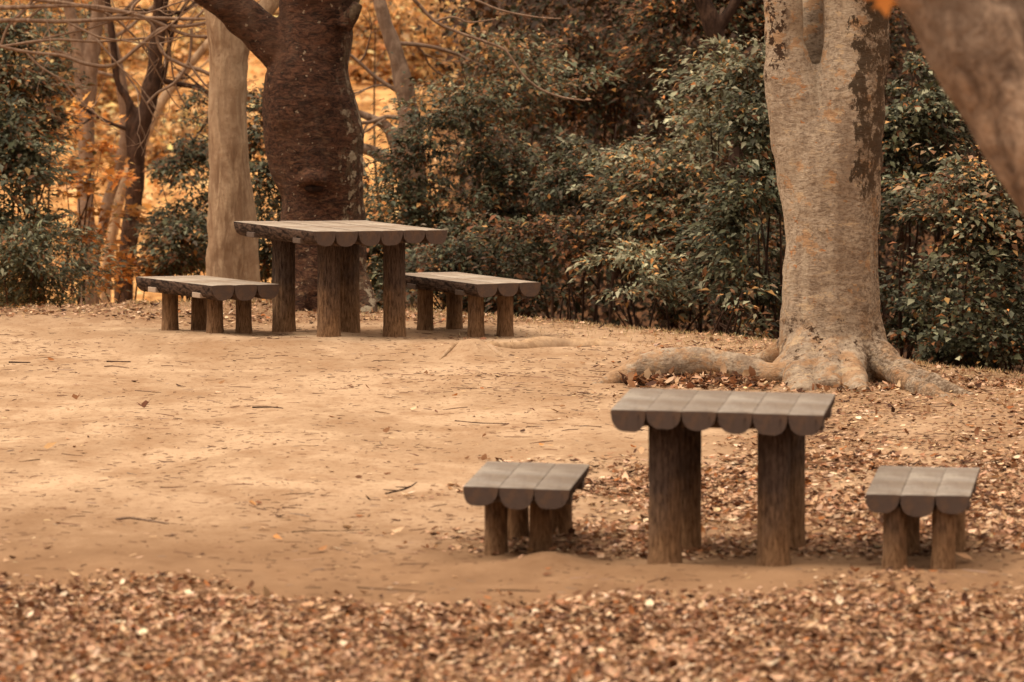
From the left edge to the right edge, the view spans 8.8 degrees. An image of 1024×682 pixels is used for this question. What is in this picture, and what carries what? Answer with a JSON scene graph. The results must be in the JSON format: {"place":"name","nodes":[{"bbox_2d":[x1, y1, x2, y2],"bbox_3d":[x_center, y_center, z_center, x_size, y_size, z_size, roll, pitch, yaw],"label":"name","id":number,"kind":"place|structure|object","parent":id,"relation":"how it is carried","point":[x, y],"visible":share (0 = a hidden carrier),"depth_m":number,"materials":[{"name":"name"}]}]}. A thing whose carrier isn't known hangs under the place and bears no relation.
{"place":"outdoors","nodes":[
{"label":"outdoors","id":0,"kind":"place"},
{"bbox_2d":[0,0,1023,681],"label":"ground","id":1,"kind":"structure","parent":0,"point":[350,410],"depth_m":36.90,"materials":[{"name":"soil"}]},
{"bbox_2d":[44,442,56,448],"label":"fallen leaf","id":2,"kind":"object","parent":1,"relation":"on","point":[47,445],"visible":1,"depth_m":37.13,"materials":[{"name":"plant"}]},
{"bbox_2d":[0,74,102,308],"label":"evergreen shrub","id":3,"kind":"object","parent":1,"relation":"on","point":[18,149],"visible":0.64,"depth_m":53.09,"materials":[{"name":"green plant"}]},
{"bbox_2d":[0,0,115,306],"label":"evergreen shrub","id":4,"kind":"object","parent":1,"relation":"on","point":[20,75],"visible":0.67,"depth_m":54.59,"materials":[{"name":"green plant"}]},
{"bbox_2d":[0,0,131,303],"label":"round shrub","id":5,"kind":"object","parent":1,"relation":"on","point":[44,28],"visible":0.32,"depth_m":62.52,"materials":[{"name":"green plant"}]},
{"bbox_2d":[2,0,135,304],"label":"autumn tree","id":6,"kind":"object","parent":1,"relation":"on","point":[90,52],"visible":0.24,"depth_m":61.93,"materials":[{"name":"brown plant"}]},
{"bbox_2d":[0,205,144,307],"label":"evergreen shrub","id":7,"kind":"object","parent":1,"relation":"on","point":[31,275],"visible":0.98,"depth_m":52.26,"materials":[{"name":"green plant"}]},
{"bbox_2d":[42,92,149,304],"bbox_3d":[-3.718,-0.687,56.998,1.106,2.917,1.885,-1,4,-20],"label":"young maple","id":8,"kind":"object","parent":1,"relation":"on","point":[102,147],"visible":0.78,"depth_m":56.70,"materials":[{"name":"orange plant"}]},
{"bbox_2d":[0,0,208,131],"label":"golden tree","id":9,"kind":"object","parent":1,"relation":"on","point":[109,84],"visible":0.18,"depth_m":79.17,"materials":[{"name":"orange plant"}]},
{"bbox_2d":[13,1,204,302],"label":"autumn tree","id":10,"kind":"object","parent":1,"relation":"on","point":[108,199],"visible":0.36,"depth_m":63.98,"materials":[{"name":"brown plant"}]},
{"bbox_2d":[58,223,166,303],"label":"evergreen shrub","id":11,"kind":"object","parent":1,"relation":"on","point":[126,272],"visible":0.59,"depth_m":56.65,"materials":[{"name":"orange plant"}]},
{"bbox_2d":[24,22,207,269],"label":"twiggy thicket","id":12,"kind":"object","parent":1,"relation":"on","point":[179,117],"visible":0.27,"depth_m":67.42,"materials":[{"name":"orange plant"}]},
{"bbox_2d":[104,365,128,367],"bbox_3d":[-2.580,0.168,43.408,0.187,0.012,0.066,2,4,25],"label":"fallen stick","id":13,"kind":"object","parent":1,"relation":"on","point":[115,366],"visible":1,"depth_m":43.43,"materials":[{"name":"brown wood"}]},
{"bbox_2d":[34,0,208,64],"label":"golden tree","id":14,"kind":"object","parent":1,"relation":"on","point":[197,43],"visible":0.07,"depth_m":82.93,"materials":[{"name":"orange plant"}]},
{"bbox_2d":[0,0,259,170],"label":"spreading bare tree","id":15,"kind":"object","parent":1,"relation":"on","point":[130,14],"visible":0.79,"depth_m":52.95,"materials":[{"name":"brown plant"}]},
{"bbox_2d":[115,516,168,523],"bbox_3d":[-1.859,0.894,32.950,0.143,0.015,0.397,-2,5,-30],"label":"fallen stick","id":16,"kind":"object","parent":1,"relation":"on","point":[122,518],"visible":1,"depth_m":33.01,"materials":[{"name":"brown wood"}]},
{"bbox_2d":[135,397,151,407],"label":"fallen leaf","id":17,"kind":"object","parent":1,"relation":"on","point":[144,403],"visible":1,"depth_m":39.84,"materials":[{"name":"brown plant"}]},
{"bbox_2d":[30,0,258,303],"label":"autumn tree","id":18,"kind":"object","parent":1,"relation":"on","point":[152,83],"visible":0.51,"depth_m":59.97,"materials":[{"name":"brown plant"}]},
{"bbox_2d":[50,66,264,167],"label":"golden tree","id":19,"kind":"object","parent":1,"relation":"on","point":[167,134],"visible":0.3,"depth_m":77.27,"materials":[{"name":"orange plant"}]},
{"bbox_2d":[112,202,207,300],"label":"round shrub","id":20,"kind":"object","parent":1,"relation":"on","point":[178,262],"visible":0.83,"depth_m":56.60,"materials":[{"name":"green plant"}]},
{"bbox_2d":[123,79,209,300],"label":"round shrub","id":21,"kind":"object","parent":1,"relation":"on","point":[162,168],"visible":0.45,"depth_m":57.48,"materials":[{"name":"green plant"}]},
{"bbox_2d":[100,38,257,304],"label":"autumn tree","id":22,"kind":"object","parent":1,"relation":"on","point":[198,54],"visible":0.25,"depth_m":66.99,"materials":[{"name":"brown plant"}]},
{"bbox_2d":[136,275,279,333],"bbox_3d":[-2.143,-0.200,46.510,0.521,0.464,1.260,-2,5,-28],"label":"bench","id":23,"kind":"object","parent":1,"relation":"on","point":[208,295],"visible":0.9,"depth_m":46.26,"materials":[{"name":"grey wood"}]},
{"bbox_2d":[167,75,281,302],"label":"evergreen shrub","id":24,"kind":"object","parent":1,"relation":"on","point":[265,252],"visible":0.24,"depth_m":55.56,"materials":[{"name":"green plant"}]},
{"bbox_2d":[203,0,278,301],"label":"pale smooth tree","id":25,"kind":"object","parent":1,"relation":"on","point":[231,253],"visible":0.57,"depth_m":51.42,"materials":[{"name":"beige plant"}]},
{"bbox_2d":[0,0,481,309],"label":"autumn leaf slope","id":26,"kind":"structure","parent":1,"relation":"on","point":[158,187],"depth_m":76.79,"materials":[{"name":"orange plant"}]},
{"bbox_2d":[140,0,372,27],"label":"golden tree","id":27,"kind":"object","parent":1,"relation":"on","point":[276,13],"visible":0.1,"depth_m":84.86,"materials":[{"name":"orange plant"}]},
{"bbox_2d":[252,406,281,407],"bbox_3d":[-1.465,0.399,39.892,0.192,0.012,0.088,1,4,9],"label":"fallen stick","id":28,"kind":"object","parent":1,"relation":"on","point":[265,407],"visible":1,"depth_m":39.91,"materials":[{"name":"brown wood"}]},
{"bbox_2d":[194,0,377,312],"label":"dark burled tree","id":29,"kind":"object","parent":1,"relation":"on","point":[313,131],"visible":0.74,"depth_m":48.95,"materials":[{"name":"brown plant"}]},
{"bbox_2d":[292,529,369,531],"bbox_3d":[-0.902,0.932,32.603,0.429,0.012,0.055,-2,4,-27],"label":"fallen stick","id":30,"kind":"object","parent":1,"relation":"on","point":[326,530],"visible":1,"depth_m":32.60,"materials":[{"name":"brown wood"}]},
{"bbox_2d":[234,220,447,336],"bbox_3d":[-1.202,-0.385,46.281,1.029,0.868,1.343,-2,4,-26],"label":"picnic table","id":31,"kind":"object","parent":1,"relation":"on","point":[338,243],"visible":0.98,"depth_m":46.11,"materials":[{"name":"brown wood"}]},
{"bbox_2d":[248,0,510,87],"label":"golden tree","id":32,"kind":"object","parent":1,"relation":"on","point":[412,61],"visible":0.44,"depth_m":81.00,"materials":[{"name":"orange plant"}]},
{"bbox_2d":[357,587,424,591],"bbox_3d":[-0.541,1.121,29.824,0.409,0.010,0.018,3,5,37],"label":"fallen stick","id":33,"kind":"object","parent":1,"relation":"on","point":[389,589],"visible":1,"depth_m":29.83,"materials":[{"name":"brown wood"}]},
{"bbox_2d":[392,526,404,532],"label":"fallen leaf","id":34,"kind":"object","parent":1,"relation":"on","point":[398,529],"visible":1,"depth_m":32.51,"materials":[{"name":"beige plant"}]},
{"bbox_2d":[383,482,416,493],"bbox_3d":[-0.588,0.771,34.721,0.090,0.015,0.589,1,4,19],"label":"fallen stick","id":35,"kind":"object","parent":1,"relation":"on","point":[404,488],"visible":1,"depth_m":34.61,"materials":[{"name":"brown wood"}]},
{"bbox_2d":[362,148,464,310],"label":"evergreen shrub","id":36,"kind":"object","parent":1,"relation":"on","point":[386,196],"visible":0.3,"depth_m":53.15,"materials":[{"name":"green plant"}]},
{"bbox_2d":[349,0,486,212],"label":"twiggy thicket","id":37,"kind":"object","parent":1,"relation":"on","point":[414,66],"visible":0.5,"depth_m":65.73,"materials":[{"name":"brown plant"}]},
{"bbox_2d":[363,69,567,309],"bbox_3d":[-0.472,-0.601,53.598,1.995,3.197,2.179,0,4,0],"label":"evergreen shrub","id":38,"kind":"object","parent":1,"relation":"on","point":[436,121],"visible":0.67,"depth_m":53.20,"materials":[{"name":"green plant"}]},
{"bbox_2d":[367,199,564,317],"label":"evergreen shrub","id":39,"kind":"object","parent":1,"relation":"on","point":[458,247],"visible":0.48,"depth_m":51.26,"materials":[{"name":"green plant"}]},
{"bbox_2d":[350,0,585,309],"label":"autumn tree","id":40,"kind":"object","parent":1,"relation":"on","point":[393,43],"visible":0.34,"depth_m":55.92,"materials":[{"name":"brown plant"}]},
{"bbox_2d":[405,272,540,336],"bbox_3d":[-0.321,-0.214,46.728,0.508,0.480,1.253,-2,5,-28],"label":"bench","id":41,"kind":"object","parent":1,"relation":"on","point":[456,287],"visible":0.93,"depth_m":46.42,"materials":[{"name":"brown wood"}]},
{"bbox_2d":[439,340,519,358],"bbox_3d":[-0.206,0.055,44.501,0.560,0.087,1.321,0,4,0],"label":"exposed root","id":42,"kind":"object","parent":1,"relation":"on","point":[454,344],"visible":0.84,"depth_m":44.30,"materials":[{"name":"brown plant"}]},
{"bbox_2d":[455,420,506,423],"bbox_3d":[-0.186,0.479,38.961,0.373,0.009,0.042,2,5,30],"label":"fallen stick","id":43,"kind":"object","parent":1,"relation":"on","point":[479,422],"visible":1,"depth_m":38.95,"materials":[{"name":"brown wood"}]},
{"bbox_2d":[390,20,604,265],"bbox_3d":[-0.117,-0.966,55.978,1.817,3.517,2.001,0,4,0],"label":"evergreen shrub","id":44,"kind":"object","parent":1,"relation":"on","point":[528,104],"visible":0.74,"depth_m":55.63,"materials":[{"name":"green plant"}]},
{"bbox_2d":[0,299,1023,455],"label":"leaf litter","id":45,"kind":"object","parent":1,"relation":"on","point":[892,409],"visible":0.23,"depth_m":40.90,"materials":[{"name":"brown plant"}]},
{"bbox_2d":[0,308,1023,597],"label":"twig litter","id":46,"kind":"object","parent":1,"relation":"on","point":[560,374],"visible":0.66,"depth_m":37.83,"materials":[{"name":"brown plant"}]},
{"bbox_2d":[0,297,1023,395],"bbox_3d":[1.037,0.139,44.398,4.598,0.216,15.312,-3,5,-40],"label":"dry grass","id":47,"kind":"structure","parent":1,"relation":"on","point":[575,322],"depth_m":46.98,"materials":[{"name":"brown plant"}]},
{"bbox_2d":[0,555,1023,681],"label":"leaf litter","id":48,"kind":"object","parent":1,"relation":"on","point":[156,635],"visible":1,"depth_m":27.89,"materials":[{"name":"brown plant"}]},
{"bbox_2d":[0,304,1023,583],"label":"leaf litter","id":49,"kind":"object","parent":1,"relation":"on","point":[631,442],"visible":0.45,"depth_m":38.75,"materials":[{"name":"beige plant"}]},
{"bbox_2d":[487,589,537,590],"bbox_3d":[0.008,1.119,29.703,0.235,0.009,0.025,0,4,0],"label":"fallen stick","id":50,"kind":"object","parent":1,"relation":"on","point":[513,590],"visible":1,"depth_m":29.71,"materials":[{"name":"brown wood"}]},
{"bbox_2d":[463,461,589,554],"bbox_3d":[0.074,0.856,31.772,0.505,0.449,1.211,0,4,5],"label":"bench","id":51,"kind":"object","parent":1,"relation":"on","point":[532,501],"visible":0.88,"depth_m":31.49,"materials":[{"name":"brown wood"}]},
{"bbox_2d":[489,336,620,348],"bbox_3d":[0.225,0.061,44.996,0.983,0.180,0.382,-2,4,-24],"label":"exposed root","id":52,"kind":"object","parent":1,"relation":"on","point":[540,341],"visible":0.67,"depth_m":45.05,"materials":[{"name":"brown plant"}]},
{"bbox_2d":[429,29,688,324],"bbox_3d":[0.496,-0.737,53.086,1.891,3.522,2.248,-2,5,-28],"label":"evergreen shrub","id":53,"kind":"object","parent":1,"relation":"on","point":[562,181],"visible":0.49,"depth_m":52.83,"materials":[{"name":"green plant"}]},
{"bbox_2d":[450,183,683,321],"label":"evergreen shrub","id":54,"kind":"object","parent":1,"relation":"on","point":[518,232],"visible":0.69,"depth_m":50.78,"materials":[{"name":"green plant"}]},
{"bbox_2d":[437,0,723,325],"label":"tall thicket","id":55,"kind":"object","parent":1,"relation":"on","point":[589,58],"visible":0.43,"depth_m":57.49,"materials":[{"name":"green plant"}]},
{"bbox_2d":[565,219,711,330],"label":"evergreen shrub","id":56,"kind":"object","parent":1,"relation":"on","point":[667,285],"visible":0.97,"depth_m":49.41,"materials":[{"name":"green plant"}]},
{"bbox_2d":[533,143,785,332],"bbox_3d":[1.247,-0.162,50.800,2.184,2.723,2.407,0,4,0],"label":"evergreen shrub","id":57,"kind":"object","parent":1,"relation":"on","point":[651,206],"visible":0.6,"depth_m":50.44,"materials":[{"name":"green plant"}]},
{"bbox_2d":[556,66,777,332],"bbox_3d":[1.391,-0.523,51.883,2.108,3.275,2.149,0,4,0],"label":"evergreen shrub","id":58,"kind":"object","parent":1,"relation":"on","point":[628,156],"visible":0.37,"depth_m":51.53,"materials":[{"name":"green plant"}]},
{"bbox_2d":[329,447,1023,559],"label":"leaf litter","id":59,"kind":"object","parent":1,"relation":"on","point":[734,500],"visible":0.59,"depth_m":33.45,"materials":[{"name":"brown plant"}]},
{"bbox_2d":[592,0,765,334],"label":"tall thicket","id":60,"kind":"object","parent":1,"relation":"on","point":[686,18],"visible":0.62,"depth_m":56.44,"materials":[{"name":"green plant"}]},
{"bbox_2d":[616,362,767,388],"bbox_3d":[1.145,0.204,41.909,0.981,0.155,1.257,0,4,0],"label":"leaf pile","id":61,"kind":"object","parent":1,"relation":"on","point":[648,378],"visible":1,"depth_m":41.64,"materials":[{"name":"brown plant"}]},
{"bbox_2d":[643,24,768,334],"bbox_3d":[1.674,-0.621,50.886,1.585,3.631,1.534,-3,5,-41],"label":"evergreen shrub","id":62,"kind":"object","parent":1,"relation":"on","point":[727,71],"visible":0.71,"depth_m":50.61,"materials":[{"name":"green plant"}]},
{"bbox_2d":[643,62,785,340],"bbox_3d":[1.731,-0.380,49.197,1.496,3.394,1.957,0,4,0],"label":"evergreen shrub","id":63,"kind":"object","parent":1,"relation":"on","point":[754,132],"visible":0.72,"depth_m":48.79,"materials":[{"name":"green plant"}]},
{"bbox_2d":[414,0,1023,375],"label":"dark undergrowth","id":64,"kind":"object","parent":1,"relation":"on","point":[585,14],"visible":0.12,"depth_m":60.27,"materials":[{"name":"green plant"}]},
{"bbox_2d":[611,388,834,566],"bbox_3d":[1.008,0.687,31.337,0.991,0.832,1.202,0,4,5],"label":"picnic table","id":65,"kind":"object","parent":1,"relation":"on","point":[677,422],"visible":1,"depth_m":30.91,"materials":[{"name":"brown wood"}]},
{"bbox_2d":[694,0,765,337],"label":"autumn tree","id":66,"kind":"object","parent":1,"relation":"on","point":[713,21],"visible":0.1,"depth_m":52.91,"materials":[{"name":"brown plant"}]},
{"bbox_2d":[703,273,781,338],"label":"bush","id":67,"kind":"object","parent":1,"relation":"on","point":[738,328],"visible":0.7,"depth_m":47.71,"materials":[{"name":"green plant"}]},
{"bbox_2d":[594,0,973,396],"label":"grey bark tree","id":68,"kind":"object","parent":1,"relation":"on","point":[826,64],"visible":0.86,"depth_m":41.81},
{"bbox_2d":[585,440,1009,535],"bbox_3d":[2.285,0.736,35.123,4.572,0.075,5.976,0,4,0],"label":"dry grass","id":69,"kind":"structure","parent":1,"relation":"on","point":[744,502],"depth_m":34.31,"materials":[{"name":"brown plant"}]},
{"bbox_2d":[591,337,1023,427],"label":"dry grass","id":70,"kind":"structure","parent":1,"relation":"on","point":[882,384],"depth_m":41.19,"materials":[{"name":"brown plant"}]},
{"bbox_2d":[716,0,920,245],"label":"tall thicket","id":71,"kind":"object","parent":1,"relation":"on","point":[893,12],"visible":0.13,"depth_m":56.67,"materials":[{"name":"green plant"}]},
{"bbox_2d":[641,369,1023,391],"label":"leaf pile","id":72,"kind":"object","parent":1,"relation":"on","point":[826,388],"visible":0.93,"depth_m":41.47,"materials":[{"name":"brown plant"}]},
{"bbox_2d":[865,466,979,569],"bbox_3d":[1.941,0.877,31.212,0.483,0.465,1.251,0,4,6],"label":"bench","id":73,"kind":"object","parent":1,"relation":"on","point":[903,499],"visible":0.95,"depth_m":30.65,"materials":[{"name":"brown wood"}]},
{"bbox_2d":[878,42,982,362],"bbox_3d":[3.031,-0.510,49.462,1.461,3.625,2.244,1,4,18],"label":"evergreen shrub","id":74,"kind":"object","parent":1,"relation":"on","point":[898,141],"visible":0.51,"depth_m":48.95,"materials":[{"name":"green plant"}]},
{"bbox_2d":[878,167,989,359],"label":"evergreen shrub","id":75,"kind":"object","parent":1,"relation":"on","point":[901,330],"visible":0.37,"depth_m":48.35,"materials":[{"name":"green plant"}]},
{"bbox_2d":[886,31,997,304],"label":"evergreen shrub","id":76,"kind":"object","parent":1,"relation":"on","point":[962,160],"visible":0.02,"depth_m":51.29,"materials":[{"name":"green plant"}]},
{"bbox_2d":[865,0,1023,215],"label":"leaning tree","id":77,"kind":"object","parent":1,"relation":"on","point":[973,51],"visible":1,"depth_m":24.76,"materials":[{"name":"brown plant"}]},
{"bbox_2d":[878,224,1023,374],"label":"evergreen shrub","id":78,"kind":"object","parent":1,"relation":"on","point":[965,345],"visible":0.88,"depth_m":46.70,"materials":[{"name":"green plant"}]},
{"bbox_2d":[878,123,1023,366],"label":"evergreen shrub","id":79,"kind":"object","parent":1,"relation":"on","point":[952,205],"visible":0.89,"depth_m":46.95,"materials":[{"name":"green plant"}]},
{"bbox_2d":[901,19,1005,371],"bbox_3d":[3.345,-0.545,50.084,0.816,3.785,0.169,0,4,0],"label":"autumn tree","id":80,"kind":"object","parent":1,"relation":"on","point":[979,154],"visible":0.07,"depth_m":49.99,"materials":[{"name":"brown plant"}]},
{"bbox_2d":[956,553,974,558],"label":"fallen leaf","id":81,"kind":"object","parent":1,"relation":"on","point":[964,555],"visible":1,"depth_m":30.84,"materials":[{"name":"brown plant"}]}
]}

